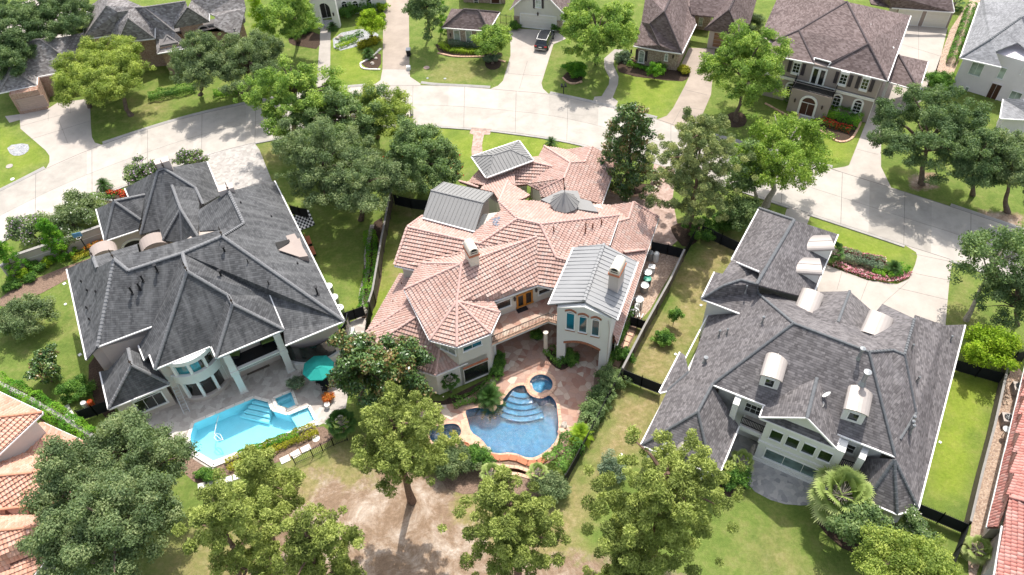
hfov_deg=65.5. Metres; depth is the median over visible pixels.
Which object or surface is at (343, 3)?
window
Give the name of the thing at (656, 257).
water tank
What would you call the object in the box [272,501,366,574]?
tree
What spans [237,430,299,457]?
hedge
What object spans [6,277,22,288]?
shrub
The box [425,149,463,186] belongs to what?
tree
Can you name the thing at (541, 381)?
hot tub
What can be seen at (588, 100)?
kerb
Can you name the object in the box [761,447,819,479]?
window
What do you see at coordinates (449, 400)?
flower bed
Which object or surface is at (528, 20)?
garage door
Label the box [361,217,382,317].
flower bed
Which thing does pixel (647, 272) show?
air conditioner
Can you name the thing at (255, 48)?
oak tree
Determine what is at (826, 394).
satellite dish
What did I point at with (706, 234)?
shrub
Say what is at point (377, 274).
fence
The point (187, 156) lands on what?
tree
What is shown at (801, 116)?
path
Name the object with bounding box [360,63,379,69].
bed edging
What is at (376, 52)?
bed edging
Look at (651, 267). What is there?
white cabinet
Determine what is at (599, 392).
shrub
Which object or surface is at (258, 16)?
cypress tree
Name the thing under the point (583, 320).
window
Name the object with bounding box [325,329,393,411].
magnolia tree
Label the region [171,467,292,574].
oak tree
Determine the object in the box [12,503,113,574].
oak tree
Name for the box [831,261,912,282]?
flower border
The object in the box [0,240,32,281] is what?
thuja tree
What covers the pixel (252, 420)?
swimming pool
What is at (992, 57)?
house
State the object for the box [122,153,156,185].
tree
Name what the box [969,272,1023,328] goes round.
oak tree
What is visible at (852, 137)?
bed edging
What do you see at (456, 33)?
window
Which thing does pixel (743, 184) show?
tree
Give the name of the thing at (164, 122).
kerb
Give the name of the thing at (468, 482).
flower bed
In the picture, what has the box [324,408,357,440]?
bush
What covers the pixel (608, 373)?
shrub
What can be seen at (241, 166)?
driveway
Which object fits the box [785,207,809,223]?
path
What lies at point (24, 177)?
kerb
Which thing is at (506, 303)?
window
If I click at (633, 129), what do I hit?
magnolia tree
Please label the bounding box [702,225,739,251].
fence
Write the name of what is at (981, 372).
fence
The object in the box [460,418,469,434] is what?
stone bridge
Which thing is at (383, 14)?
shrub
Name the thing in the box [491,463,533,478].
water basin
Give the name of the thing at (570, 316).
window
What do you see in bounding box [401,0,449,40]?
tree
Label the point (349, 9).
shrub
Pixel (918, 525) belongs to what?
bush
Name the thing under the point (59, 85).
oak tree
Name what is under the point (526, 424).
swimming pool
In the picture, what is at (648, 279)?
green lid tank
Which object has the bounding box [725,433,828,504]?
terrace
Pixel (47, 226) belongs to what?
thuja tree
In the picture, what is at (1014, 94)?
window
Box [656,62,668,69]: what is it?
shrub
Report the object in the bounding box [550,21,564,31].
shrub
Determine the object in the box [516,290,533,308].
door
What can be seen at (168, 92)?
hedge
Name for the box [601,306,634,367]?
hedge
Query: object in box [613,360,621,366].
stepping stone
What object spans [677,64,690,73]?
shrub
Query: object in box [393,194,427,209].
fence
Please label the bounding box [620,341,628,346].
stepping stone
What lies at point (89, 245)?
hedge
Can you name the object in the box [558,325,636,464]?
flower bed
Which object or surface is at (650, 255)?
water tank
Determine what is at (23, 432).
house
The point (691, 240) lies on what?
fence
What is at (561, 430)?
rock
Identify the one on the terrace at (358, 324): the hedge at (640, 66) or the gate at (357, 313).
the gate at (357, 313)
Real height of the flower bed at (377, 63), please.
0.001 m
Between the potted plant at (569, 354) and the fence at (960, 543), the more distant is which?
the potted plant at (569, 354)
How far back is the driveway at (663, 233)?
89.93 m
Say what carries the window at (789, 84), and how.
in the house at (846, 54)
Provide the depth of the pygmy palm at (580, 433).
69.57 m
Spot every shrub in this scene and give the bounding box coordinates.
[1,282,15,292]
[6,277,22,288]
[15,267,27,277]
[21,270,37,283]
[28,260,38,267]
[31,262,47,271]
[40,255,53,268]
[51,373,97,403]
[192,467,212,478]
[202,469,218,481]
[290,27,312,37]
[338,2,362,19]
[357,41,367,47]
[359,0,376,9]
[360,38,372,45]
[369,35,381,44]
[374,12,385,19]
[375,2,390,10]
[431,438,482,480]
[462,441,496,469]
[482,54,501,62]
[508,20,521,29]
[531,469,571,502]
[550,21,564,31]
[560,350,579,367]
[561,60,587,78]
[579,395,611,420]
[586,379,617,404]
[593,361,632,390]
[597,448,625,483]
[612,346,636,363]
[614,49,632,64]
[646,61,665,78]
[649,327,676,346]
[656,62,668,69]
[667,306,684,323]
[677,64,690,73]
[681,215,719,241]
[712,210,736,231]
[722,459,751,491]
[748,12,766,32]
[923,70,955,91]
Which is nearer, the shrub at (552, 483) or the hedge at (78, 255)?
the shrub at (552, 483)
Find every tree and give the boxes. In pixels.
[0,0,65,54]
[0,30,37,79]
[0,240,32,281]
[0,291,61,341]
[3,211,51,247]
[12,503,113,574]
[16,433,122,515]
[22,0,94,41]
[22,342,63,383]
[33,217,77,263]
[36,463,186,574]
[43,187,107,245]
[49,33,155,116]
[51,60,112,108]
[75,403,172,479]
[117,424,201,519]
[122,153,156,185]
[167,29,227,95]
[169,147,209,164]
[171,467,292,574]
[212,27,284,96]
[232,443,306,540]
[233,53,350,137]
[247,0,278,38]
[255,0,323,42]
[270,114,375,209]
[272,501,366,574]
[287,82,394,143]
[315,145,416,221]
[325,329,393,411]
[344,80,416,138]
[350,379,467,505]
[354,8,385,36]
[354,332,435,397]
[383,114,457,197]
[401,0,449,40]
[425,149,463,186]
[437,0,446,35]
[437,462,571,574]
[469,23,512,63]
[559,0,639,64]
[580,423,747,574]
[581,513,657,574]
[597,101,664,201]
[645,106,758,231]
[695,18,794,121]
[716,192,762,231]
[722,138,782,199]
[728,111,841,208]
[805,464,876,529]
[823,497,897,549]
[850,519,945,574]
[865,82,994,186]
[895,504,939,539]
[900,532,963,574]
[943,125,1020,196]
[946,221,1023,321]
[960,320,1023,371]
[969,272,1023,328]
[975,127,1023,213]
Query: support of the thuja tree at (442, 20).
on the ground
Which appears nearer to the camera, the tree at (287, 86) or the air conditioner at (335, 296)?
the air conditioner at (335, 296)
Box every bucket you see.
[80,400,88,407]
[87,399,94,405]
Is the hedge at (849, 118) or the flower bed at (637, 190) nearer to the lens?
the flower bed at (637, 190)
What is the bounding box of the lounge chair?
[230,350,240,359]
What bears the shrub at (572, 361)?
on the flower bed at (564, 366)
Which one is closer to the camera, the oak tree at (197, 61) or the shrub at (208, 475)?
the shrub at (208, 475)
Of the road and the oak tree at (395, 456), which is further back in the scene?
the road
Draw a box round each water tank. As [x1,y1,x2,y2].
[647,250,653,261]
[653,251,658,262]
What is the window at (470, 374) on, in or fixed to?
in the house at (485, 253)
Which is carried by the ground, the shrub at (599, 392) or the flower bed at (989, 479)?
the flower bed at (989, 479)
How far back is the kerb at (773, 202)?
89.95 m
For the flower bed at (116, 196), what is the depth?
94.39 m
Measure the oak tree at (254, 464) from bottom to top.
13.988 m
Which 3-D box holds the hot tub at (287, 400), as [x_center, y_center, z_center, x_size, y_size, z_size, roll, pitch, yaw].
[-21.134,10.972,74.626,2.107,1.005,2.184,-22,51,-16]
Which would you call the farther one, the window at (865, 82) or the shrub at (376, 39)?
the shrub at (376, 39)
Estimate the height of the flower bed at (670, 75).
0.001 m
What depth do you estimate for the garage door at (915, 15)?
112.11 m
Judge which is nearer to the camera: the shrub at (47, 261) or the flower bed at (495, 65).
the shrub at (47, 261)
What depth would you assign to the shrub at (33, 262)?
86.85 m
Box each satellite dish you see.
[822,391,830,399]
[1001,426,1008,435]
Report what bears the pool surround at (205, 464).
on the ground
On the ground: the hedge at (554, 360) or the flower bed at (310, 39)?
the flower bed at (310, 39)
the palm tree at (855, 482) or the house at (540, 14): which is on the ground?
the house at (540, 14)
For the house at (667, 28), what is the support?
on the ground
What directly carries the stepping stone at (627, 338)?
on the flower bed at (633, 328)
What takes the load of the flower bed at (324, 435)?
on the ground
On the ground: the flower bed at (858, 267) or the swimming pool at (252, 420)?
the flower bed at (858, 267)
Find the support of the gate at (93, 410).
on the ground
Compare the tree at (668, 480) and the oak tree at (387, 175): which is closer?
the tree at (668, 480)
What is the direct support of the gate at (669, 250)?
on the path at (664, 266)
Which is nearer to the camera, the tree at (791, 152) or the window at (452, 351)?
the window at (452, 351)
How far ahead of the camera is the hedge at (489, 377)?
73.61 m
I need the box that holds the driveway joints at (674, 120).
[22,26,946,301]
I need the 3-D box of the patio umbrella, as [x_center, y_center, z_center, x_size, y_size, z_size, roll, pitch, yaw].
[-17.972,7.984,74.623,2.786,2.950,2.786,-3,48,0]
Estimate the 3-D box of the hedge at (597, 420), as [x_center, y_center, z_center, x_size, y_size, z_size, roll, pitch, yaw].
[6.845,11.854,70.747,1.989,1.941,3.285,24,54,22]
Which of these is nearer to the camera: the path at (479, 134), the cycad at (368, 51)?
the path at (479, 134)
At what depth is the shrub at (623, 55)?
109.11 m
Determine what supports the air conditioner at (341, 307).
on the ground
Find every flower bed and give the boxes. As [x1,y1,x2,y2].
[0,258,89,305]
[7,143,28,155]
[8,394,117,457]
[89,357,115,417]
[105,193,123,202]
[178,457,215,483]
[216,426,332,474]
[288,32,319,48]
[333,29,378,49]
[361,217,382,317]
[362,53,380,68]
[427,380,486,404]
[436,44,501,57]
[439,465,543,496]
[485,60,500,69]
[546,350,568,369]
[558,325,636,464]
[563,72,582,83]
[610,184,648,194]
[617,60,688,80]
[671,222,699,245]
[719,469,744,496]
[726,112,746,127]
[813,117,859,140]
[813,501,897,561]
[827,249,901,280]
[968,369,1021,574]
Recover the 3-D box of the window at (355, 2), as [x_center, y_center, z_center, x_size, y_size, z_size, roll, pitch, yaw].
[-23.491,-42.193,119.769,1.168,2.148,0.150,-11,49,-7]
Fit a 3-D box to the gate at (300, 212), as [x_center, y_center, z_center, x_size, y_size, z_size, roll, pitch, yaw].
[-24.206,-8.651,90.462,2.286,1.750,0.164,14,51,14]
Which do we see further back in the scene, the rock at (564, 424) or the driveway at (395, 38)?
the driveway at (395, 38)
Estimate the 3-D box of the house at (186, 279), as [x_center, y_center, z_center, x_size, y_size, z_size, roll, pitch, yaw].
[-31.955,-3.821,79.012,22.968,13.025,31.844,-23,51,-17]
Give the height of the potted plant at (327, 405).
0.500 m
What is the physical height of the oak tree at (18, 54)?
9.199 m
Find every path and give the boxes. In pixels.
[316,28,330,86]
[470,127,491,154]
[593,49,622,105]
[625,242,678,324]
[776,115,810,149]
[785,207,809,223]
[931,0,979,87]
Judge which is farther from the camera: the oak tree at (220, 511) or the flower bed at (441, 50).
the flower bed at (441, 50)
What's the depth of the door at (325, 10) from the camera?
119.19 m
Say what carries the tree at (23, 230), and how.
on the ground
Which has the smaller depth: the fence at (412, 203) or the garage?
the fence at (412, 203)
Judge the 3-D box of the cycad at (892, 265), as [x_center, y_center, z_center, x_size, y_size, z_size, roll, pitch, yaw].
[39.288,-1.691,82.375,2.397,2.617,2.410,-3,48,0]
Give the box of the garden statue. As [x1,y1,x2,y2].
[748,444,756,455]
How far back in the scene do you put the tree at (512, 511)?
53.77 m
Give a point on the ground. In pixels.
(768, 538)
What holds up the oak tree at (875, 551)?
on the ground
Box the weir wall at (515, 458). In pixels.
[490,453,547,465]
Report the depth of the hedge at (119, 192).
94.58 m
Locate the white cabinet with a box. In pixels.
[648,264,655,273]
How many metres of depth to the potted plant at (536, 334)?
77.57 m
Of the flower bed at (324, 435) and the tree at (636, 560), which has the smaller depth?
the tree at (636, 560)
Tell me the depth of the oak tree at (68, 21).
107.56 m
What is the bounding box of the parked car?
[534,29,554,49]
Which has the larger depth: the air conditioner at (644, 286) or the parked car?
the parked car
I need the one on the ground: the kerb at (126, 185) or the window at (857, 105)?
the kerb at (126, 185)
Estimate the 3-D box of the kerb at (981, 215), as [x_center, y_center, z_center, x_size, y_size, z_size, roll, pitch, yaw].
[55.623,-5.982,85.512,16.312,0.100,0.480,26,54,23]
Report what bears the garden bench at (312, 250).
on the ground
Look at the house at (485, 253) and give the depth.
75.72 m
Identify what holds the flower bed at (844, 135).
on the ground
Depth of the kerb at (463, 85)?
107.21 m
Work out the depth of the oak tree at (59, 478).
59.25 m
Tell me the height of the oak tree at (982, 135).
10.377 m
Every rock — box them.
[557,428,567,437]
[560,421,566,428]
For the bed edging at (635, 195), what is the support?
on the ground
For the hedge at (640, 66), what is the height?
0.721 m
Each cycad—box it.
[95,177,113,192]
[326,22,338,31]
[361,47,376,60]
[544,136,558,147]
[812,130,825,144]
[882,260,902,277]
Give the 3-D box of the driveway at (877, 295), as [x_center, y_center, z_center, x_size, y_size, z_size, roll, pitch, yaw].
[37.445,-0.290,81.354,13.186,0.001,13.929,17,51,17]
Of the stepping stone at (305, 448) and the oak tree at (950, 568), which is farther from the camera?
the stepping stone at (305, 448)
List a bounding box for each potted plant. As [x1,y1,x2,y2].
[286,374,304,390]
[321,391,334,402]
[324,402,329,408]
[489,364,504,377]
[493,356,506,367]
[495,350,506,361]
[529,328,542,340]
[559,347,575,359]
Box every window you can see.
[132,390,169,414]
[168,348,231,401]
[341,0,347,7]
[352,0,358,13]
[440,345,456,356]
[453,30,460,41]
[462,339,482,352]
[463,360,489,383]
[465,30,472,42]
[495,297,511,310]
[535,0,541,8]
[537,288,551,295]
[565,311,574,330]
[578,315,587,333]
[590,318,599,336]
[637,50,644,63]
[664,53,667,61]
[698,17,702,25]
[742,401,761,416]
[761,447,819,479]
[767,429,783,443]
[782,81,792,97]
[783,435,800,450]
[791,62,800,73]
[799,442,816,457]
[815,449,833,463]
[830,93,842,111]
[837,73,848,85]
[845,443,856,455]
[849,98,863,115]
[859,78,869,90]
[967,62,984,77]
[996,67,1007,79]
[1007,90,1022,98]
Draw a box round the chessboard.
[294,210,314,229]
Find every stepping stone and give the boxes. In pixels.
[198,482,205,488]
[225,475,231,481]
[279,454,290,463]
[290,449,301,458]
[300,444,310,452]
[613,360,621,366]
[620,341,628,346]
[624,335,631,341]
[626,329,634,335]
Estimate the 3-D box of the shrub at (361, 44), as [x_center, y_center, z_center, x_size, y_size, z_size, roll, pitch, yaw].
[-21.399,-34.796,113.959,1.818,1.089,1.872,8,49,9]
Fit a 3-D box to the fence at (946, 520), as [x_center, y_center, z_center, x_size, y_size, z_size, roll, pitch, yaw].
[34.303,18.437,63.679,3.787,1.950,0.109,21,53,20]
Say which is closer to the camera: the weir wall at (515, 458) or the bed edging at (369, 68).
the weir wall at (515, 458)
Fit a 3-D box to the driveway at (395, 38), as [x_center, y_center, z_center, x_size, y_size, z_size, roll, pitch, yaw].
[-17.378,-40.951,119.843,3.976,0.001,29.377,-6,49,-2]
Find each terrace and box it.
[141,339,347,442]
[350,318,365,335]
[416,323,613,463]
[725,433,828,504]
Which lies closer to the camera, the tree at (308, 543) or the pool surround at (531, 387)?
the tree at (308, 543)
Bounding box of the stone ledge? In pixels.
[458,434,482,446]
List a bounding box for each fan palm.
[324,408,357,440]
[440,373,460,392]
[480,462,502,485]
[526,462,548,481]
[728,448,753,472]
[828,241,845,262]
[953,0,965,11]
[960,534,992,566]
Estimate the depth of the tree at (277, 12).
106.46 m
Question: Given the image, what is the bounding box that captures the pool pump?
[629,297,643,319]
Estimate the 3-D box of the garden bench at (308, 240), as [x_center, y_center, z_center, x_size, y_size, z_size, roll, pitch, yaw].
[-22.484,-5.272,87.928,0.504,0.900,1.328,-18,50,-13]
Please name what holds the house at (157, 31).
on the ground
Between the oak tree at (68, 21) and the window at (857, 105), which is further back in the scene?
the oak tree at (68, 21)
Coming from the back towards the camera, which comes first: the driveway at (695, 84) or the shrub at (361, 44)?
the shrub at (361, 44)
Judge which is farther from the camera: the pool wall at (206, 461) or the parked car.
the parked car
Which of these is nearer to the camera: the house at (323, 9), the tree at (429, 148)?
the tree at (429, 148)
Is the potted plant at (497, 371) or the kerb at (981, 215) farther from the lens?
the kerb at (981, 215)
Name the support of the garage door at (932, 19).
in the garage
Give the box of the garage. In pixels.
[869,0,954,27]
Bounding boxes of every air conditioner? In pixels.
[327,283,333,293]
[332,294,339,304]
[338,304,344,314]
[634,295,643,307]
[640,282,648,293]
[643,269,651,277]
[998,412,1012,426]
[1009,381,1019,395]
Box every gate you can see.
[74,400,113,419]
[288,203,308,217]
[342,305,365,320]
[630,316,644,328]
[651,240,684,257]
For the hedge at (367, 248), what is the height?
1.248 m
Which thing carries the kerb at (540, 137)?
on the ground
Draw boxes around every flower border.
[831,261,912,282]
[842,246,886,263]
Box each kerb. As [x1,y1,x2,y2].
[0,166,44,190]
[2,163,183,241]
[102,91,302,143]
[255,126,470,143]
[340,84,362,87]
[421,81,489,87]
[490,130,639,160]
[550,92,657,118]
[684,126,808,160]
[688,175,789,208]
[808,213,904,247]
[950,203,1023,228]
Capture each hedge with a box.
[0,371,97,439]
[70,248,89,262]
[82,239,103,252]
[90,192,115,200]
[106,189,126,197]
[147,83,196,101]
[212,79,252,99]
[225,423,318,471]
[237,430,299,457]
[335,37,358,49]
[338,30,363,42]
[356,229,378,307]
[438,41,488,54]
[448,38,478,48]
[451,373,499,408]
[541,430,585,473]
[542,344,563,367]
[574,406,604,440]
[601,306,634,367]
[626,60,665,74]
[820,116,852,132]
[824,105,863,129]
[840,247,885,271]
[872,261,911,279]
[946,1,977,64]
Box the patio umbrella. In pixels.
[303,355,333,380]
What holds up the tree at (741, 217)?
on the ground
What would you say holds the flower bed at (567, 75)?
on the ground
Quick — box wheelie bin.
[406,47,410,56]
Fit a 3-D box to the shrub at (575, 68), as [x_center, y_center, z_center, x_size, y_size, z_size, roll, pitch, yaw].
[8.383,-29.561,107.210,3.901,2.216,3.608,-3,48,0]
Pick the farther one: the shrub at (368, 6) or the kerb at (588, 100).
the shrub at (368, 6)
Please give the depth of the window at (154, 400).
72.81 m
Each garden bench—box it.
[304,234,311,246]
[308,245,315,256]
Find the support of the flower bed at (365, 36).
on the ground
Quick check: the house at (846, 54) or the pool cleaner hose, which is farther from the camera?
the house at (846, 54)
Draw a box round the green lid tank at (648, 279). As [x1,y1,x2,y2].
[643,276,651,284]
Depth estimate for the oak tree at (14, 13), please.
105.44 m
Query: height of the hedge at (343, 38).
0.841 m
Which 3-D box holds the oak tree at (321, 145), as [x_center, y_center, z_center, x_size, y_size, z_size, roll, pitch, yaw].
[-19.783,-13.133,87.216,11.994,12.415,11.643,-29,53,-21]
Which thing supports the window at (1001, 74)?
in the house at (992, 57)
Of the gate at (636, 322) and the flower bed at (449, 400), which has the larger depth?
the gate at (636, 322)
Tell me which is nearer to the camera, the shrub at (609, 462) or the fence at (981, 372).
the shrub at (609, 462)
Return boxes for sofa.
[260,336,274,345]
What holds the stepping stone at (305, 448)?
on the flower bed at (324, 435)
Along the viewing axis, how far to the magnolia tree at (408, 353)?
69.32 m
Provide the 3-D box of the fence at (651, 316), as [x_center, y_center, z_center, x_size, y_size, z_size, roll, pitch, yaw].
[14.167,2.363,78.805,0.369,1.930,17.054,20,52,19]
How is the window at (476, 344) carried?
in the house at (485, 253)
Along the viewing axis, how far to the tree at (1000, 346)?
71.49 m
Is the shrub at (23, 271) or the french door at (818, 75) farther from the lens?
the french door at (818, 75)
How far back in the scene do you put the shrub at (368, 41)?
114.10 m
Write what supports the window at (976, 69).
in the house at (992, 57)
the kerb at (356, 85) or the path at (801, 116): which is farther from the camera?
the kerb at (356, 85)
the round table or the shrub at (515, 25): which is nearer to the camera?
the round table
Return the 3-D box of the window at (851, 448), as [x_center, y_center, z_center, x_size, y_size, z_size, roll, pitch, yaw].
[27.127,12.985,64.387,1.168,1.252,0.780,-3,48,0]
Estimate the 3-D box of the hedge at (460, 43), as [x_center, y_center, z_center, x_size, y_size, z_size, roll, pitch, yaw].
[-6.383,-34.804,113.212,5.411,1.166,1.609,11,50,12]
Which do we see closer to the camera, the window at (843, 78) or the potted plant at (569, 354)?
the potted plant at (569, 354)
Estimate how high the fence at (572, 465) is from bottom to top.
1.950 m
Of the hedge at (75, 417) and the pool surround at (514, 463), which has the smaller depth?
the pool surround at (514, 463)
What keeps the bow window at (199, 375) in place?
in the house at (186, 279)
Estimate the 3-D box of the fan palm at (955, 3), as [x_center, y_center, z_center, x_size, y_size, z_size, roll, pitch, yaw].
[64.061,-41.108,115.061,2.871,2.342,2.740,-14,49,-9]
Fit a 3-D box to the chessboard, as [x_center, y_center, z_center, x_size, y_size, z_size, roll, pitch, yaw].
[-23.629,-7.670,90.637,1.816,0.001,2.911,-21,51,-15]
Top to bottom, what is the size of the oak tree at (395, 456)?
15.832 m
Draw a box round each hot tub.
[272,389,298,411]
[526,371,555,396]
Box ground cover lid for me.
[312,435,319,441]
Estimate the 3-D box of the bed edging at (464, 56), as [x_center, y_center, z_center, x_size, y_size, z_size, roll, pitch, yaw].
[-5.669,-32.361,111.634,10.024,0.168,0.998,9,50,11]
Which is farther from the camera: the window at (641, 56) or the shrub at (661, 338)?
the window at (641, 56)
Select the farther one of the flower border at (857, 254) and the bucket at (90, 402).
the flower border at (857, 254)
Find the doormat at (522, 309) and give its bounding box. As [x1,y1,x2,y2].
[516,306,528,312]
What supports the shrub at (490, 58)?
on the flower bed at (495, 65)
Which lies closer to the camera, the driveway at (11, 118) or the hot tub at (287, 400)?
the hot tub at (287, 400)
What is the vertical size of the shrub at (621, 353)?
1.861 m
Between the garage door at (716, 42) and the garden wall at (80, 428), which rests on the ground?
the garden wall at (80, 428)
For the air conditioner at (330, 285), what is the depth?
82.75 m
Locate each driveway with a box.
[5,114,19,122]
[7,0,71,38]
[19,99,101,168]
[203,142,271,189]
[374,69,419,85]
[382,0,408,68]
[491,29,565,94]
[603,164,676,245]
[659,48,714,125]
[816,245,951,324]
[833,25,946,187]
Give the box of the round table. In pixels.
[320,378,331,387]
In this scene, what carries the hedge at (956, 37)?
on the ground
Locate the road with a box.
[0,86,1023,274]
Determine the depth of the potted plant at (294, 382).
74.51 m
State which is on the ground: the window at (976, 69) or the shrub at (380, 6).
the shrub at (380, 6)
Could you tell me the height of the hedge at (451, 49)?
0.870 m
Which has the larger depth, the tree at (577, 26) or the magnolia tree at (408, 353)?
the tree at (577, 26)
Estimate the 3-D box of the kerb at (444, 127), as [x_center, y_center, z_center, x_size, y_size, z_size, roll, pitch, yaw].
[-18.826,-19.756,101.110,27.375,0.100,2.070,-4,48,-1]
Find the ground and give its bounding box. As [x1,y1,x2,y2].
[0,0,1023,574]
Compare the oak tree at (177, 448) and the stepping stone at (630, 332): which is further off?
the stepping stone at (630, 332)
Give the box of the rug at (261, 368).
[247,364,269,375]
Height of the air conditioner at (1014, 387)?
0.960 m
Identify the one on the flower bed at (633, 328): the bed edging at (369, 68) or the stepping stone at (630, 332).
the stepping stone at (630, 332)
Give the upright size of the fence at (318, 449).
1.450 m
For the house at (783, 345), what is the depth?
65.96 m
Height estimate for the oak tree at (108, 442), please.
10.281 m
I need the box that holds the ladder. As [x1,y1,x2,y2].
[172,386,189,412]
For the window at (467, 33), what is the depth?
112.41 m
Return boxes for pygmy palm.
[474,383,506,420]
[567,422,594,449]
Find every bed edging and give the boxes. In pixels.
[360,48,381,63]
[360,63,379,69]
[437,52,505,62]
[562,77,581,83]
[611,188,648,196]
[764,102,799,118]
[820,121,861,142]
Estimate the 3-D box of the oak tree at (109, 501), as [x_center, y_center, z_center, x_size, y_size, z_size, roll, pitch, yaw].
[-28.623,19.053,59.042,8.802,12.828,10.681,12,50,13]
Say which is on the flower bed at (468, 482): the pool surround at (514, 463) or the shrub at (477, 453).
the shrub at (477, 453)
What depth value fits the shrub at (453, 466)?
67.57 m
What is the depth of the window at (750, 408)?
67.04 m
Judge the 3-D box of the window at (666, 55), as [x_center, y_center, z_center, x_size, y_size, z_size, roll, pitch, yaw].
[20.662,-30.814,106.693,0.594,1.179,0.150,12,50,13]
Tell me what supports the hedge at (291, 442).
on the flower bed at (324, 435)
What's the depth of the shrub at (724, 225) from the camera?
86.27 m
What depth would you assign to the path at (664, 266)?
82.85 m
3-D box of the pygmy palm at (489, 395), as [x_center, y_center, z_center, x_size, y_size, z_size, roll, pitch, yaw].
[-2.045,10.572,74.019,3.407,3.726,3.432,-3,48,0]
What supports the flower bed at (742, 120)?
on the ground
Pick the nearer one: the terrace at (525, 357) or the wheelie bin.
the terrace at (525, 357)
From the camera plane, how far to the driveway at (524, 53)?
110.17 m
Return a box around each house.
[0,0,246,113]
[0,392,89,574]
[66,156,355,414]
[309,0,385,28]
[365,140,659,396]
[442,0,504,46]
[509,0,571,31]
[630,0,756,70]
[640,207,965,522]
[746,0,928,122]
[953,0,1023,136]
[981,368,1023,574]
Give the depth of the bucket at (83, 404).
74.16 m
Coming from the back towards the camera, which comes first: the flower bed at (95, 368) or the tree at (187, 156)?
the tree at (187, 156)
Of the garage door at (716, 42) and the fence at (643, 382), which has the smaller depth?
the fence at (643, 382)
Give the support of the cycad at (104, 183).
on the ground
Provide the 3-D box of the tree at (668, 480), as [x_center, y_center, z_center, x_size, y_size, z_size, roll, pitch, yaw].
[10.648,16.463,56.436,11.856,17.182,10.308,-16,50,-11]
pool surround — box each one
[190,399,322,467]
[491,460,542,478]
[529,383,548,392]
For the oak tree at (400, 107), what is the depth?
92.85 m
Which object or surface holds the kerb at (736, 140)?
on the ground
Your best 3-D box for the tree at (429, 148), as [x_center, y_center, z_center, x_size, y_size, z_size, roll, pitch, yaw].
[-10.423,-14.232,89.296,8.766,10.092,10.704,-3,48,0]
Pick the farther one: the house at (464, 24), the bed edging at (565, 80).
the house at (464, 24)
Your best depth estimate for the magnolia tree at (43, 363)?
74.86 m
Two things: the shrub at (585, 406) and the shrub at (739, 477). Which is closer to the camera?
the shrub at (739, 477)
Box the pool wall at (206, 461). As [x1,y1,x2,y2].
[192,422,317,467]
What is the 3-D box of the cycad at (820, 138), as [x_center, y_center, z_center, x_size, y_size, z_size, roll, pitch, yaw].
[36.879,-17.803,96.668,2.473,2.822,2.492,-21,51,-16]
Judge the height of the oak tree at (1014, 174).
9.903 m
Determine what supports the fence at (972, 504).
on the ground
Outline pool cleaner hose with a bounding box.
[214,416,223,440]
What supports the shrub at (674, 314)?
on the ground
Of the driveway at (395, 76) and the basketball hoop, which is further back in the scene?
the driveway at (395, 76)
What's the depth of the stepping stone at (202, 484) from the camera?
68.88 m
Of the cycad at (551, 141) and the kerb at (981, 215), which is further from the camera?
the cycad at (551, 141)
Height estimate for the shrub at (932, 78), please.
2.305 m
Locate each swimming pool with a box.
[187,396,317,463]
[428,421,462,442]
[462,382,561,459]
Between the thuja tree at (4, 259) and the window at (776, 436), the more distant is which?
the thuja tree at (4, 259)
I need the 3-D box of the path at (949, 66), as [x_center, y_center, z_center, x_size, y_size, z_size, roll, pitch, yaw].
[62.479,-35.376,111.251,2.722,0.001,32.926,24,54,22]
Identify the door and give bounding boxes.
[15,95,49,110]
[320,3,331,18]
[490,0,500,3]
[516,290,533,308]
[520,13,556,30]
[711,32,728,47]
[809,66,827,85]
[898,9,922,25]
[922,11,950,27]
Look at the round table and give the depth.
74.75 m
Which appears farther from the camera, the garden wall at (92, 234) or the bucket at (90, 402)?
the garden wall at (92, 234)
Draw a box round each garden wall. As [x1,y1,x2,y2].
[0,225,102,276]
[0,381,92,437]
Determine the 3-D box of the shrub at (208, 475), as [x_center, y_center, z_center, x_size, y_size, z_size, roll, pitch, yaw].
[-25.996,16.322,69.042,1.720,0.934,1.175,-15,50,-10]
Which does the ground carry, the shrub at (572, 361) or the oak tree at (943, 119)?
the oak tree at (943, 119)
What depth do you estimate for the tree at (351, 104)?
91.16 m
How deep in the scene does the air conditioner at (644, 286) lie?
81.29 m
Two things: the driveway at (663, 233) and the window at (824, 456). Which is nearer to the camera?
the window at (824, 456)
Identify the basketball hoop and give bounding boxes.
[72,232,88,251]
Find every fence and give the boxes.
[291,436,347,464]
[364,301,371,333]
[368,191,393,314]
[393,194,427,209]
[564,369,621,479]
[621,249,685,378]
[621,369,662,394]
[684,229,695,256]
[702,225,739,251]
[918,503,968,532]
[953,523,970,565]
[955,359,1009,382]
[964,364,1009,524]
[1012,351,1023,361]

